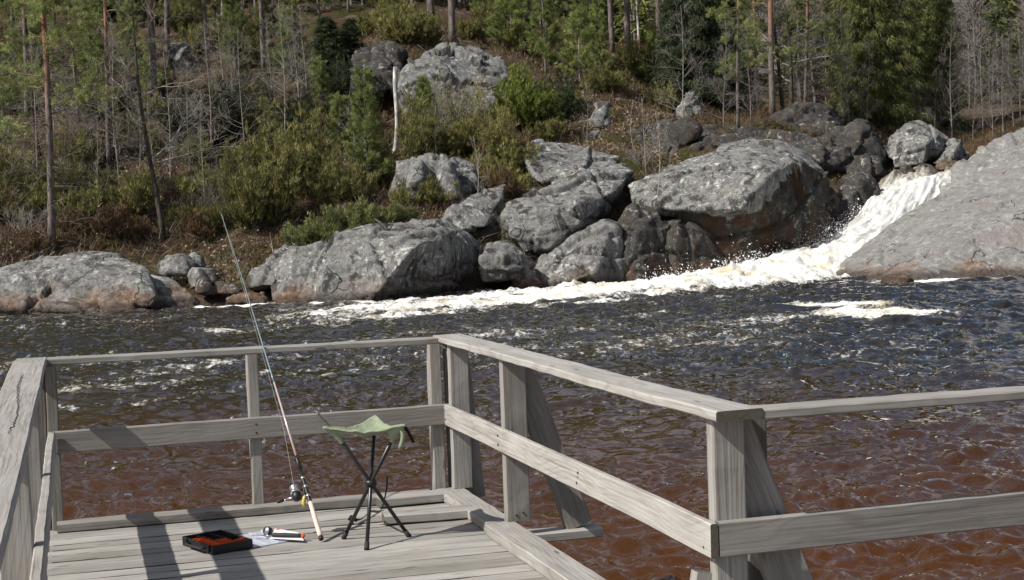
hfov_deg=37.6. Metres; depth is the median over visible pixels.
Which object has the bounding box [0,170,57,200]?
juniper bush
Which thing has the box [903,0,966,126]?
spruce tree
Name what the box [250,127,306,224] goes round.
juniper bush
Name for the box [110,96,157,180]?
bare tree
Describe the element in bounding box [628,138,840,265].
dome rock
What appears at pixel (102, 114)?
juniper bush
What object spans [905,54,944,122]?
birch tree
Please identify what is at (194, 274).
boulder
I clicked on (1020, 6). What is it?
birch tree
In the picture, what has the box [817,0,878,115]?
spruce tree
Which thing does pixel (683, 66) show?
bare tree
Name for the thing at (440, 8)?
hillside
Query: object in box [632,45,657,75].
juniper bush
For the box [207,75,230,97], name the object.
juniper bush
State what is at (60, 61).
juniper bush
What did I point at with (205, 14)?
pine tree
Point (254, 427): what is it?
back railing
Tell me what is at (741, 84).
spruce tree
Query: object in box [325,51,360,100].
juniper bush
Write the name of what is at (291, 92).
juniper bush
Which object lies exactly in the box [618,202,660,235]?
boulder
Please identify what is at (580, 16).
young pine
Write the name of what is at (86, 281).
shore rock
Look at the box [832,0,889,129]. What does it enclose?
spruce tree
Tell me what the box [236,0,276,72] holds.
pine tree
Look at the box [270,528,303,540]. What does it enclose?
lure packet
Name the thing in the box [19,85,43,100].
juniper bush
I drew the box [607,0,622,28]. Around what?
young pine
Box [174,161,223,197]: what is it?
juniper bush
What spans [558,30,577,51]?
juniper bush
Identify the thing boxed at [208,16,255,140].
bare tree
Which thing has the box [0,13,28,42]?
juniper bush
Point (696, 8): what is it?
spruce tree
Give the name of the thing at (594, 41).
young pine
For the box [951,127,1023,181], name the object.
smooth slab
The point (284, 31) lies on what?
young pine
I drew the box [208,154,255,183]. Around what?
bare bush
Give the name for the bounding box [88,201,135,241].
juniper bush
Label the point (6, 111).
bare tree
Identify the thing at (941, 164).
boulder
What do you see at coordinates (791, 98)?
bare tree
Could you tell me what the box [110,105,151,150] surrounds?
juniper bush
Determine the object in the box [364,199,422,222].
dwarf pine
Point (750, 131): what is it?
mossy ledge
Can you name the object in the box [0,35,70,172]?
bare tree
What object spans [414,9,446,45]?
juniper bush
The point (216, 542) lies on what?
tackle box
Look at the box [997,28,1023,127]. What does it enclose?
birch tree
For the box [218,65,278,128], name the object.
juniper bush
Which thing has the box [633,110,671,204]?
birch sapling
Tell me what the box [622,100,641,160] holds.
birch sapling
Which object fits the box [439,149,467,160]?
juniper bush
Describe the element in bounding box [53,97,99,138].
bare bush
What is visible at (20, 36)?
bare tree
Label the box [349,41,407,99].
hill outcrop
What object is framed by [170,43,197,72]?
hill boulder
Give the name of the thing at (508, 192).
juniper bush
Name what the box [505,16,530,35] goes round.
juniper bush
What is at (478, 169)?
birch sapling
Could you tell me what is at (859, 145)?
rounded outcrop
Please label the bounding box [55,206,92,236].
juniper bush
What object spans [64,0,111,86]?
young pine
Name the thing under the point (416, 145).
juniper bush
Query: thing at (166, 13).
pine tree
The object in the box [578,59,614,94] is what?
juniper bush
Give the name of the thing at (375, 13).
juniper bush
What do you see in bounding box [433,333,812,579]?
railing
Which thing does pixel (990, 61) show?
birch tree
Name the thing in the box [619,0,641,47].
birch tree
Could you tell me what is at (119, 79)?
juniper bush
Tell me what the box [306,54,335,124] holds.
young pine
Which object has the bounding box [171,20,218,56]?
juniper bush
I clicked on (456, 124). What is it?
juniper bush
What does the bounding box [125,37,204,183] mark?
bare tree
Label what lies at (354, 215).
dwarf pine
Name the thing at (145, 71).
young pine
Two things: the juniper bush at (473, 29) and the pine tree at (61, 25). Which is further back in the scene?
the juniper bush at (473, 29)
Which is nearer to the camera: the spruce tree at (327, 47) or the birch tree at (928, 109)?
the spruce tree at (327, 47)
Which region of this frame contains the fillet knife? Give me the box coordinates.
[255,533,304,537]
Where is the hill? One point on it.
(828, 88)
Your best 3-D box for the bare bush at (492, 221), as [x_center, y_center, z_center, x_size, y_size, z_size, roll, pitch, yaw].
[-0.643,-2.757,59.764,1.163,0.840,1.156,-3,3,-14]
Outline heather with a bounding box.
[0,9,1023,289]
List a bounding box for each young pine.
[0,40,23,114]
[4,3,53,84]
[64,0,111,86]
[110,0,148,76]
[135,39,164,92]
[217,0,257,72]
[246,0,278,43]
[269,0,309,82]
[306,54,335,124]
[324,91,353,150]
[341,58,390,192]
[343,113,373,162]
[404,73,441,130]
[468,0,485,11]
[483,0,533,50]
[518,0,566,70]
[553,0,596,86]
[587,0,614,68]
[587,4,608,44]
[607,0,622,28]
[637,21,666,86]
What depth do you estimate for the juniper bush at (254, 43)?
89.27 m
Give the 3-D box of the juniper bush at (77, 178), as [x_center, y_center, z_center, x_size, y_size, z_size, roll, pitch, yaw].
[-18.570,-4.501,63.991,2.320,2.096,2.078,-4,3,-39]
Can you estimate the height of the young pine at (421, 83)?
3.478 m
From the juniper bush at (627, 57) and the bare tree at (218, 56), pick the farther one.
the juniper bush at (627, 57)
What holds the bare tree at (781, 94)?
on the hillside
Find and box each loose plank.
[375,489,452,506]
[382,504,475,524]
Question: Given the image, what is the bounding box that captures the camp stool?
[323,415,414,549]
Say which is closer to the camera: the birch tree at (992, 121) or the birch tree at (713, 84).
the birch tree at (713, 84)
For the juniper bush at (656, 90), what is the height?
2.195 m
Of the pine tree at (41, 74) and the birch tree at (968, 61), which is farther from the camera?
the birch tree at (968, 61)
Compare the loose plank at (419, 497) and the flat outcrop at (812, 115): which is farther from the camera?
the flat outcrop at (812, 115)
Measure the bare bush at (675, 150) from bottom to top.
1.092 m
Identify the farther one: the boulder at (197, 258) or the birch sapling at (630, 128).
the birch sapling at (630, 128)
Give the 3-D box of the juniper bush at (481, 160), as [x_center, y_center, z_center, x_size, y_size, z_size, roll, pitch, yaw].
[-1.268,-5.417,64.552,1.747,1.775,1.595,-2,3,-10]
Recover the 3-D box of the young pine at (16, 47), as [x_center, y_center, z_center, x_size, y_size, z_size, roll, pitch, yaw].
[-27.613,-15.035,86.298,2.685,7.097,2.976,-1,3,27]
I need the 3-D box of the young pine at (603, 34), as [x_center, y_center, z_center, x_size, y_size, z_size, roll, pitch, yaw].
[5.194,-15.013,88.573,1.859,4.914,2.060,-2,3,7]
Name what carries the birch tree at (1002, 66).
on the hillside
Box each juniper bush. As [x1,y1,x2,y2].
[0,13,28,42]
[0,143,33,182]
[0,162,39,197]
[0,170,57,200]
[0,185,34,225]
[0,185,57,224]
[15,31,68,67]
[15,226,53,254]
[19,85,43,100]
[21,171,59,212]
[39,152,87,185]
[53,124,102,166]
[55,162,105,193]
[55,182,111,219]
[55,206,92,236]
[60,79,138,120]
[83,36,131,74]
[83,120,137,160]
[87,172,162,218]
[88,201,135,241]
[93,63,142,84]
[94,164,119,186]
[109,71,136,94]
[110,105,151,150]
[118,163,163,204]
[119,123,169,155]
[127,213,156,239]
[138,90,167,117]
[141,66,177,98]
[148,83,212,143]
[153,0,216,31]
[156,200,205,229]
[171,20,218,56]
[172,127,212,166]
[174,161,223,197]
[174,208,217,240]
[183,74,262,149]
[193,197,230,235]
[203,0,264,49]
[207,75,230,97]
[213,134,256,202]
[217,144,249,164]
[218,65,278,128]
[218,155,288,230]
[237,112,276,190]
[242,30,271,61]
[242,82,262,95]
[242,89,294,141]
[249,118,326,173]
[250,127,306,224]
[266,46,276,66]
[274,131,336,200]
[276,85,341,134]
[279,86,327,124]
[284,92,337,169]
[300,149,379,206]
[309,103,353,147]
[312,135,346,179]
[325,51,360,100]
[346,76,391,107]
[353,11,382,39]
[362,132,400,190]
[367,0,416,18]
[368,0,409,12]
[368,3,394,29]
[373,4,425,38]
[373,10,430,45]
[387,176,441,206]
[394,81,443,160]
[404,172,465,206]
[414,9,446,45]
[430,115,479,153]
[434,122,469,156]
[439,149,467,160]
[455,17,490,41]
[463,102,491,152]
[465,145,495,182]
[468,0,498,29]
[469,117,532,157]
[475,163,525,201]
[477,96,520,166]
[477,155,519,188]
[481,166,535,193]
[486,62,556,131]
[492,133,540,176]
[493,29,538,55]
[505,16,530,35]
[512,1,530,23]
[521,81,565,128]
[525,115,568,141]
[537,67,586,119]
[552,0,572,18]
[552,14,568,34]
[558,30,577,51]
[558,85,590,115]
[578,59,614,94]
[592,67,633,93]
[614,44,631,56]
[618,35,645,54]
[619,33,642,73]
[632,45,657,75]
[642,78,676,112]
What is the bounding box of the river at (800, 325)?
[0,241,1023,579]
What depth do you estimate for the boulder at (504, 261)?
55.26 m
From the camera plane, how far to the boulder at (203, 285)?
52.82 m
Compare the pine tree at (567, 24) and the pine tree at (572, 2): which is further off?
the pine tree at (572, 2)
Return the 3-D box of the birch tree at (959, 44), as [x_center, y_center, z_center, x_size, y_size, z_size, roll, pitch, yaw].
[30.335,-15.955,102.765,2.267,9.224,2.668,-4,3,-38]
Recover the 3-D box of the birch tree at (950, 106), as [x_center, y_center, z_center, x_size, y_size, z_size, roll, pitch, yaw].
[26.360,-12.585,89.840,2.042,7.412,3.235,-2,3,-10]
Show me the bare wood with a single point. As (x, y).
(967, 9)
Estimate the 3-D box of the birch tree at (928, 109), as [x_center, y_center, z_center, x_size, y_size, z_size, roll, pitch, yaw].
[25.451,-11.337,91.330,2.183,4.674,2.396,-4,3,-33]
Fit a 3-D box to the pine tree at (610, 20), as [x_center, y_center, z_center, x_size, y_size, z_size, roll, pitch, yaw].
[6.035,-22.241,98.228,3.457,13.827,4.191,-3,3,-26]
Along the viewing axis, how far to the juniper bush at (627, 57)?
90.75 m
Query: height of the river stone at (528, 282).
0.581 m
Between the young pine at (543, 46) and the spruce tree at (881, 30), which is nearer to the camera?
the young pine at (543, 46)
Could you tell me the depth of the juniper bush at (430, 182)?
60.40 m
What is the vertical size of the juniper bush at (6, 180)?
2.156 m
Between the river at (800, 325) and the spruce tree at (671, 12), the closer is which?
the river at (800, 325)
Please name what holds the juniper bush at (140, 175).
on the hillside
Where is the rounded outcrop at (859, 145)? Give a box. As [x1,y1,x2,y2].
[786,119,893,177]
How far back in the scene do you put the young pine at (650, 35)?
90.60 m
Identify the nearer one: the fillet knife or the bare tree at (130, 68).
the fillet knife
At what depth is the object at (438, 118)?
66.01 m
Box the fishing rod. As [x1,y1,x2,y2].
[220,211,323,540]
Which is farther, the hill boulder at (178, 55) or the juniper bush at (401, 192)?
the hill boulder at (178, 55)
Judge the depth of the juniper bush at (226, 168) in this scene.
63.31 m
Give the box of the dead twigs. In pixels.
[0,14,623,287]
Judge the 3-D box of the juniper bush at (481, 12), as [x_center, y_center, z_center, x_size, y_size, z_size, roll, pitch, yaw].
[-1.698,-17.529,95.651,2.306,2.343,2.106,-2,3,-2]
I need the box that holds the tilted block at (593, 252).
[534,219,625,286]
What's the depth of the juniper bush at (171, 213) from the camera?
60.93 m
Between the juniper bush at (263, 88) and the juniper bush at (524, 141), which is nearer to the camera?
the juniper bush at (524, 141)
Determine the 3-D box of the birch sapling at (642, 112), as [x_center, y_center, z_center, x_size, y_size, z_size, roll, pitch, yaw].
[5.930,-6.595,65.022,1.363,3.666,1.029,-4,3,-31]
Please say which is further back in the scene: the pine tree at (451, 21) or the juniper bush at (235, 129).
the pine tree at (451, 21)
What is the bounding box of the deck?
[47,487,605,579]
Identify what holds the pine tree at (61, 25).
on the hillside
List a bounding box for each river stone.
[274,291,358,303]
[511,276,542,288]
[880,275,913,282]
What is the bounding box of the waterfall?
[767,164,951,258]
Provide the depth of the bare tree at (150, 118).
69.21 m
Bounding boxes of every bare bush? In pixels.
[0,202,56,234]
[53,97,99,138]
[162,131,198,153]
[187,172,229,219]
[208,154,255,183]
[300,115,341,138]
[405,80,482,123]
[429,67,502,139]
[491,213,499,223]
[624,144,655,166]
[650,141,682,159]
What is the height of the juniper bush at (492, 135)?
3.549 m
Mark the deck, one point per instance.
(484, 541)
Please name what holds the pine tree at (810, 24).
on the hillside
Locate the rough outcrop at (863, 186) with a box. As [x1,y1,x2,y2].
[828,168,880,242]
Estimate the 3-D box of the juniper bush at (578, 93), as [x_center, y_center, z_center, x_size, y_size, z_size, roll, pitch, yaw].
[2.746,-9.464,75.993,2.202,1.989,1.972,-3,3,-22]
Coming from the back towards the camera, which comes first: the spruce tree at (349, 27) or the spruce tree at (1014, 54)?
the spruce tree at (1014, 54)
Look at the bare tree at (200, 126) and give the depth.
63.18 m
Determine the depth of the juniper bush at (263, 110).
72.19 m
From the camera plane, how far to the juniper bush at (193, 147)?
69.53 m
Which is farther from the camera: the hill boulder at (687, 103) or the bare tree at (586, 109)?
the hill boulder at (687, 103)
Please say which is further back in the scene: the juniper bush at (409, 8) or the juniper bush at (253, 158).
the juniper bush at (409, 8)
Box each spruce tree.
[288,15,350,92]
[332,17,366,68]
[648,0,719,104]
[652,0,748,103]
[691,0,766,110]
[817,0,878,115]
[826,0,921,128]
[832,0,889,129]
[868,0,942,128]
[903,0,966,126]
[917,0,974,132]
[930,0,977,108]
[970,32,995,90]
[998,38,1017,75]
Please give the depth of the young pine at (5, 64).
80.15 m
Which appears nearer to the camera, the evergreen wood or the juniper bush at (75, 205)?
the juniper bush at (75, 205)
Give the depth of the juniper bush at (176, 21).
109.00 m
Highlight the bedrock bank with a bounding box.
[468,200,666,262]
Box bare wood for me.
[55,0,1023,102]
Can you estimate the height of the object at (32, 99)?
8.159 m
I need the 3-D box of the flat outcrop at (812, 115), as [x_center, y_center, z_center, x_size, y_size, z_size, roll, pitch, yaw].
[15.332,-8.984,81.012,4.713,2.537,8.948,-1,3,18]
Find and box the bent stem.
[374,218,392,230]
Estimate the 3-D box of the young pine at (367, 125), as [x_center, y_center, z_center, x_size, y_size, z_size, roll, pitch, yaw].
[-6.098,-6.927,63.873,2.231,5.896,2.472,-2,3,9]
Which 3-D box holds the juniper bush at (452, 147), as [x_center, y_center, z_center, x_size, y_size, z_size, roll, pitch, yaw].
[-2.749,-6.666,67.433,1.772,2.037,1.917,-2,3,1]
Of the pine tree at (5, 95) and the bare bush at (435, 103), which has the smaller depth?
the pine tree at (5, 95)
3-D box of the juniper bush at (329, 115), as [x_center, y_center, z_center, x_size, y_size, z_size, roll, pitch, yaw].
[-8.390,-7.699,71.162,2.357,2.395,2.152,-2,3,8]
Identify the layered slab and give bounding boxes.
[440,184,505,231]
[500,163,633,253]
[523,139,619,185]
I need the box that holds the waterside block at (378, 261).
[271,219,482,301]
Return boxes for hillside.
[0,0,1023,304]
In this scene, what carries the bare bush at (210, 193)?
on the hillside
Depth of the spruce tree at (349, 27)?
79.35 m
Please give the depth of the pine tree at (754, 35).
85.68 m
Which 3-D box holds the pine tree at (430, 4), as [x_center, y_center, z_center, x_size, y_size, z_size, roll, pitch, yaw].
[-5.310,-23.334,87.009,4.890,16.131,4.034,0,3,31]
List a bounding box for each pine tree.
[0,0,63,148]
[0,0,87,118]
[0,0,136,250]
[0,65,31,169]
[9,5,15,54]
[31,0,111,120]
[36,1,78,42]
[53,0,163,167]
[58,0,113,55]
[96,0,154,40]
[123,0,176,102]
[145,0,175,75]
[166,0,253,89]
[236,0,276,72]
[297,0,342,37]
[331,0,365,11]
[427,0,434,25]
[448,0,456,42]
[513,0,539,28]
[553,0,608,61]
[559,0,613,40]
[607,0,615,53]
[624,0,630,52]
[648,0,668,36]
[655,0,661,35]
[698,0,794,127]
[716,0,805,112]
[731,0,805,114]
[768,0,842,104]
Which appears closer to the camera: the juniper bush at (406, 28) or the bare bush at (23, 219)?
the bare bush at (23, 219)
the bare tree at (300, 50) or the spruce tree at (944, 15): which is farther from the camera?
the spruce tree at (944, 15)
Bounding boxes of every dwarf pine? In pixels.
[279,210,360,248]
[319,194,407,230]
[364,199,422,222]
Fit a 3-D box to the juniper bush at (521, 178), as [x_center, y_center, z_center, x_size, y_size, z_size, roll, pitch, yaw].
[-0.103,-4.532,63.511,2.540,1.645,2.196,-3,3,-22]
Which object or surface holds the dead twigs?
on the hillside
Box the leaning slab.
[247,242,297,290]
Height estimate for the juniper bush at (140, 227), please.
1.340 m
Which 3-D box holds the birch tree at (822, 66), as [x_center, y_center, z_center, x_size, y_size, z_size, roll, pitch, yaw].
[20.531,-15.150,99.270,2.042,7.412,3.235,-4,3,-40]
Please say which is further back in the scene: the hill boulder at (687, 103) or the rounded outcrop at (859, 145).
the hill boulder at (687, 103)
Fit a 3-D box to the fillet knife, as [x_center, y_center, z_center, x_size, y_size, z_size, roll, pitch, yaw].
[-1.266,1.329,8.144,0.308,0.027,0.027,-1,3,15]
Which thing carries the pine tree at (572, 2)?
on the hillside
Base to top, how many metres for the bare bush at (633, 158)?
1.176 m
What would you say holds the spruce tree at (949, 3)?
on the hillside
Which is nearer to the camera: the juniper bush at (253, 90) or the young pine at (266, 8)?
the juniper bush at (253, 90)
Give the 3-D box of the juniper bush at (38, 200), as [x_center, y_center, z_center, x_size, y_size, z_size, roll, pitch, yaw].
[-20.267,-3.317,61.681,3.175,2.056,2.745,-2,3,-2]
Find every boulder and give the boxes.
[157,253,195,276]
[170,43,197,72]
[187,267,216,288]
[189,252,205,266]
[195,276,242,295]
[478,240,535,283]
[582,130,599,140]
[588,101,611,128]
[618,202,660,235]
[676,91,701,117]
[887,120,948,169]
[900,164,926,173]
[931,137,969,166]
[935,159,956,171]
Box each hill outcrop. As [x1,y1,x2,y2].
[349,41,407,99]
[397,42,508,127]
[626,118,703,152]
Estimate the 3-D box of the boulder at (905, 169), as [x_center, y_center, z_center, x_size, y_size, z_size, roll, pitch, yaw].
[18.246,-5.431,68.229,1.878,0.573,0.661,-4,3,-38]
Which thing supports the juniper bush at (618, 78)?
on the hillside
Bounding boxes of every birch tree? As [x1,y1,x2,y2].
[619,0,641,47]
[688,11,744,129]
[730,31,772,119]
[782,41,812,102]
[801,41,826,101]
[802,10,840,104]
[822,5,863,124]
[835,52,873,122]
[840,35,884,119]
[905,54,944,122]
[919,67,949,128]
[935,19,973,137]
[942,0,973,116]
[952,68,983,142]
[955,16,978,111]
[956,20,1004,131]
[972,52,1013,137]
[974,21,1004,108]
[991,36,1015,134]
[993,15,1023,125]
[994,29,1023,101]
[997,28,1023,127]
[1016,5,1023,94]
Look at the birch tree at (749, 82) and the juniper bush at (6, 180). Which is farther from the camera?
the birch tree at (749, 82)
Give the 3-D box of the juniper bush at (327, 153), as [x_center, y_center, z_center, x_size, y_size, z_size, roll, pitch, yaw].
[-8.913,-5.180,64.210,3.012,3.201,2.785,0,3,34]
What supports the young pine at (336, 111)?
on the hillside
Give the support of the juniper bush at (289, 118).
on the hillside
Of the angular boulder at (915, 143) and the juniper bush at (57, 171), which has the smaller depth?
the juniper bush at (57, 171)
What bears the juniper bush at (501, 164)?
on the hillside
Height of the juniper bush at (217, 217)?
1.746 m
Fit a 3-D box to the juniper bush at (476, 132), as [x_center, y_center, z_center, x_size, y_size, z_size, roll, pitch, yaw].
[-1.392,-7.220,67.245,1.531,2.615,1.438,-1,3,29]
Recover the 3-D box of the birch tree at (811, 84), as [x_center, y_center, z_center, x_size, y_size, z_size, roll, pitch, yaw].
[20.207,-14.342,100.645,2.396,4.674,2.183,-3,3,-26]
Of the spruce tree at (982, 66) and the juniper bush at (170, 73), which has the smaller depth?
the juniper bush at (170, 73)
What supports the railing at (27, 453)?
on the deck
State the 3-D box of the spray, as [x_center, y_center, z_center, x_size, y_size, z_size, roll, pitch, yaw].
[10.619,-2.068,59.665,14.226,3.680,5.722,-3,3,-25]
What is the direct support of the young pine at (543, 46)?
on the hillside
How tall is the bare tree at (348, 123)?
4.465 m
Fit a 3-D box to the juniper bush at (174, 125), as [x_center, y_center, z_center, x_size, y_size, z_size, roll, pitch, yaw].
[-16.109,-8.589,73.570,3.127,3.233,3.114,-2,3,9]
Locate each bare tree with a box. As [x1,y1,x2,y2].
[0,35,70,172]
[0,55,45,182]
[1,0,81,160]
[8,10,43,76]
[21,47,100,189]
[36,26,73,135]
[52,13,115,83]
[64,0,249,240]
[74,28,160,186]
[77,115,116,198]
[100,15,155,118]
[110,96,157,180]
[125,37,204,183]
[129,77,171,164]
[156,59,222,181]
[169,92,238,201]
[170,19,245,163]
[194,13,248,102]
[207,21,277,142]
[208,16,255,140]
[236,0,317,136]
[256,4,329,106]
[256,18,290,91]
[277,6,318,86]
[332,87,362,158]
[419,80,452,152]
[570,79,599,133]
[646,0,711,117]
[716,0,826,109]
[756,0,855,105]
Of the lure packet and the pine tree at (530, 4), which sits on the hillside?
the pine tree at (530, 4)
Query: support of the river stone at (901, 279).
in the river at (800, 325)
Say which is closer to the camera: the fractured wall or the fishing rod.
the fishing rod
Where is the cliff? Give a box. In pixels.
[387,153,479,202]
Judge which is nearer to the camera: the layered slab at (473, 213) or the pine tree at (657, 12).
the layered slab at (473, 213)
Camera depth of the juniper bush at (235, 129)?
72.06 m
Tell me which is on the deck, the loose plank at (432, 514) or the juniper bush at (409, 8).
the loose plank at (432, 514)
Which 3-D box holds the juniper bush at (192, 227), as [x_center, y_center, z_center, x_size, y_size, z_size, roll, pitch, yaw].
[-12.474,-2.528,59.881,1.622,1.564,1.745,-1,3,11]
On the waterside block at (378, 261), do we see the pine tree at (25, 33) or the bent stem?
the bent stem
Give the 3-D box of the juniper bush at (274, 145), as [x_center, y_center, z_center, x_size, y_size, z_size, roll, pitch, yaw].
[-9.797,-5.758,65.342,4.108,3.710,3.678,-1,3,29]
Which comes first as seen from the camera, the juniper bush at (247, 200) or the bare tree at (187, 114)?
the juniper bush at (247, 200)
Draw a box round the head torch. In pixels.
[263,527,272,536]
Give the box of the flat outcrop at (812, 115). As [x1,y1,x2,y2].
[764,102,845,134]
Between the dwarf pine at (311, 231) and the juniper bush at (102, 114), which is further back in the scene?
the juniper bush at (102, 114)
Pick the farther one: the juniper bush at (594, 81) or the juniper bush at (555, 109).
the juniper bush at (594, 81)
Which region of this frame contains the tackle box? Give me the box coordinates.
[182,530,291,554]
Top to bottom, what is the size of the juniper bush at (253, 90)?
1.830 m
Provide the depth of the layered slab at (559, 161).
65.07 m
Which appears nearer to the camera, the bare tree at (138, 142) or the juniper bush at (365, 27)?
the bare tree at (138, 142)
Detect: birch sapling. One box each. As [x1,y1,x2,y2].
[468,136,490,193]
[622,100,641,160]
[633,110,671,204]
[638,95,661,175]
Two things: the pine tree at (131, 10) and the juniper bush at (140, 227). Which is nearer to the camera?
the juniper bush at (140, 227)
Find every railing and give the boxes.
[0,357,55,579]
[45,337,448,530]
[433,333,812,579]
[715,386,1023,579]
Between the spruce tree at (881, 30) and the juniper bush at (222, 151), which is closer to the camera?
the juniper bush at (222, 151)
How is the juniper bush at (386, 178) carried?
on the hillside
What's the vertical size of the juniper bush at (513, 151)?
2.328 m
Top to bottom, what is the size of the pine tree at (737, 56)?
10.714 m
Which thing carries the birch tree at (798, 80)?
on the hillside
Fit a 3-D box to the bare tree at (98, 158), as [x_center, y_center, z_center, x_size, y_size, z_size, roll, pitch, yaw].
[-17.212,-5.076,61.824,1.639,4.385,1.986,-4,3,-31]
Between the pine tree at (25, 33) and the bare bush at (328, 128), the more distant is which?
the pine tree at (25, 33)
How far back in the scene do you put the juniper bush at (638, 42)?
98.74 m
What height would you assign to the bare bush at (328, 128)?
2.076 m
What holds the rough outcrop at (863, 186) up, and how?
on the hillside
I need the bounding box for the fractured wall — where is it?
[622,214,726,281]
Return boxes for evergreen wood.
[0,0,1023,105]
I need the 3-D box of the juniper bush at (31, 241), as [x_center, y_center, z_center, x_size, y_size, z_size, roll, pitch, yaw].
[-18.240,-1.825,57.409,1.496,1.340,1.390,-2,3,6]
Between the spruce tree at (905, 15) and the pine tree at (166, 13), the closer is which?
the pine tree at (166, 13)
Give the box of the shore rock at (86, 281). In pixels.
[0,251,200,315]
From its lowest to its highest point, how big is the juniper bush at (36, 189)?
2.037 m
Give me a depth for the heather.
72.78 m
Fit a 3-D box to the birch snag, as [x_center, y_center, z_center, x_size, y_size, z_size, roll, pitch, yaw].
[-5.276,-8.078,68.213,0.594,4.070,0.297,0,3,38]
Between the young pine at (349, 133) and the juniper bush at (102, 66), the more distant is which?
the juniper bush at (102, 66)
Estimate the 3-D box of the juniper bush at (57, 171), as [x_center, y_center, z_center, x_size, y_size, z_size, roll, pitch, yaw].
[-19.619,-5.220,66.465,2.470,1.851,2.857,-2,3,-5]
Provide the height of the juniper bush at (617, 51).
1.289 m
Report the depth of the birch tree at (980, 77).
91.59 m
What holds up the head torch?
on the tackle box
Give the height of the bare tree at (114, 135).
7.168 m
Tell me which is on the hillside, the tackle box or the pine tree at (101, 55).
the pine tree at (101, 55)
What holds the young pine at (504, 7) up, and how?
on the hillside
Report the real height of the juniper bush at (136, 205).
2.365 m
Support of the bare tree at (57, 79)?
on the hillside
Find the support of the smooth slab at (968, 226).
on the hillside
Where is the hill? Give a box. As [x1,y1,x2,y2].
[472,0,1022,91]
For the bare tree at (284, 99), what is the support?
on the hillside
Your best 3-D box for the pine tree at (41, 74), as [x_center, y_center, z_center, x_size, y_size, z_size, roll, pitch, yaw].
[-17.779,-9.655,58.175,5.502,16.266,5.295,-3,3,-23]
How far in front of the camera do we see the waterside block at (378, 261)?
52.41 m
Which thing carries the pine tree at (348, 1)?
on the hillside
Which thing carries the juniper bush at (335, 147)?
on the hillside
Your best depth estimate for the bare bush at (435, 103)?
71.57 m
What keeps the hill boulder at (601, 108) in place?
on the hillside
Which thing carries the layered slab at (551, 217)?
on the hillside
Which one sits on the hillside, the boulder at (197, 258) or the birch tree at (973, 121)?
the birch tree at (973, 121)
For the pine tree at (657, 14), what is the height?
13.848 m
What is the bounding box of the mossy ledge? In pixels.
[690,124,812,150]
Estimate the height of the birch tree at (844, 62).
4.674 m
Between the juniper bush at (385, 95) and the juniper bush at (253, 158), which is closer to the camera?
the juniper bush at (253, 158)
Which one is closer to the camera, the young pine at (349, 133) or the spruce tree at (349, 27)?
the young pine at (349, 133)
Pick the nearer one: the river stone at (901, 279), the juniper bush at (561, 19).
the river stone at (901, 279)
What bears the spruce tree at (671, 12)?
on the hillside
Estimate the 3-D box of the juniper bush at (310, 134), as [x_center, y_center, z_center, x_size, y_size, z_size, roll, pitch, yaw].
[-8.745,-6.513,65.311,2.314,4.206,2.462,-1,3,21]
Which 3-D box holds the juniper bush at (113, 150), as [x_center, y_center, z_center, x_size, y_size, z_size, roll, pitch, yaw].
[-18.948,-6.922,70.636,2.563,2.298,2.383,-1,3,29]
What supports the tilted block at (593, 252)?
on the bedrock bank
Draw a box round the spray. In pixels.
[639,198,894,278]
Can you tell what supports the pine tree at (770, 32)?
on the hillside
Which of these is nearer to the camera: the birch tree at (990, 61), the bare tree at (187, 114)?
the bare tree at (187, 114)
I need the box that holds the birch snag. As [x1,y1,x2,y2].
[392,67,399,152]
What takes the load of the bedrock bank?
on the hillside
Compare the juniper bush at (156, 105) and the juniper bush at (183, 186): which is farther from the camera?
the juniper bush at (156, 105)
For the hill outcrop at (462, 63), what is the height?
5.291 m
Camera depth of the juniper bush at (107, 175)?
64.89 m
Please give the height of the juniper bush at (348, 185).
2.904 m
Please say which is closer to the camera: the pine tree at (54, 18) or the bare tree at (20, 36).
the bare tree at (20, 36)
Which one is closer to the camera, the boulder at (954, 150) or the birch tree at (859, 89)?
the boulder at (954, 150)
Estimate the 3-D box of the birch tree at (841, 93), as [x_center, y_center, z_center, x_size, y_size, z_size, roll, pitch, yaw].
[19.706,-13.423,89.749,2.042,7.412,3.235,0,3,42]
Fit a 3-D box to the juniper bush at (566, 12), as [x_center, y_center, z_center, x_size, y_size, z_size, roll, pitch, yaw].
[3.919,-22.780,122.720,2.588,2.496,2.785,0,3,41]
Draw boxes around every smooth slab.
[836,143,1023,279]
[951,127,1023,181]
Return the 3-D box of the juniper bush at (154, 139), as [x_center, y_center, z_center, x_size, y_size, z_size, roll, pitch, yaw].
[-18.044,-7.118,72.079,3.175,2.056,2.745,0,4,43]
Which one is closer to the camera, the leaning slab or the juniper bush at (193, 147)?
the leaning slab
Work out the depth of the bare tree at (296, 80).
72.42 m
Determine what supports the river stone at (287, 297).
in the river at (800, 325)
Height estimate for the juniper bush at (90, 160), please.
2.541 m
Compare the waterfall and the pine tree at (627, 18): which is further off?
the pine tree at (627, 18)
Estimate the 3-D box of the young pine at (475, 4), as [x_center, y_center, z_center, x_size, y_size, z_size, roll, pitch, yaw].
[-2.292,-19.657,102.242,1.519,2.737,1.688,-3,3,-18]
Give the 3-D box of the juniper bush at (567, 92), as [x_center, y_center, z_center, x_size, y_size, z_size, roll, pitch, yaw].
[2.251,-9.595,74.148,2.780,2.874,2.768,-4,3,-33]
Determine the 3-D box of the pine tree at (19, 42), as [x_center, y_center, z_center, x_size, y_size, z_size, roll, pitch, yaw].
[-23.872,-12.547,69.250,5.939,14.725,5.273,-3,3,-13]
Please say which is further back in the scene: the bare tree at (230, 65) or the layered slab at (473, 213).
the bare tree at (230, 65)

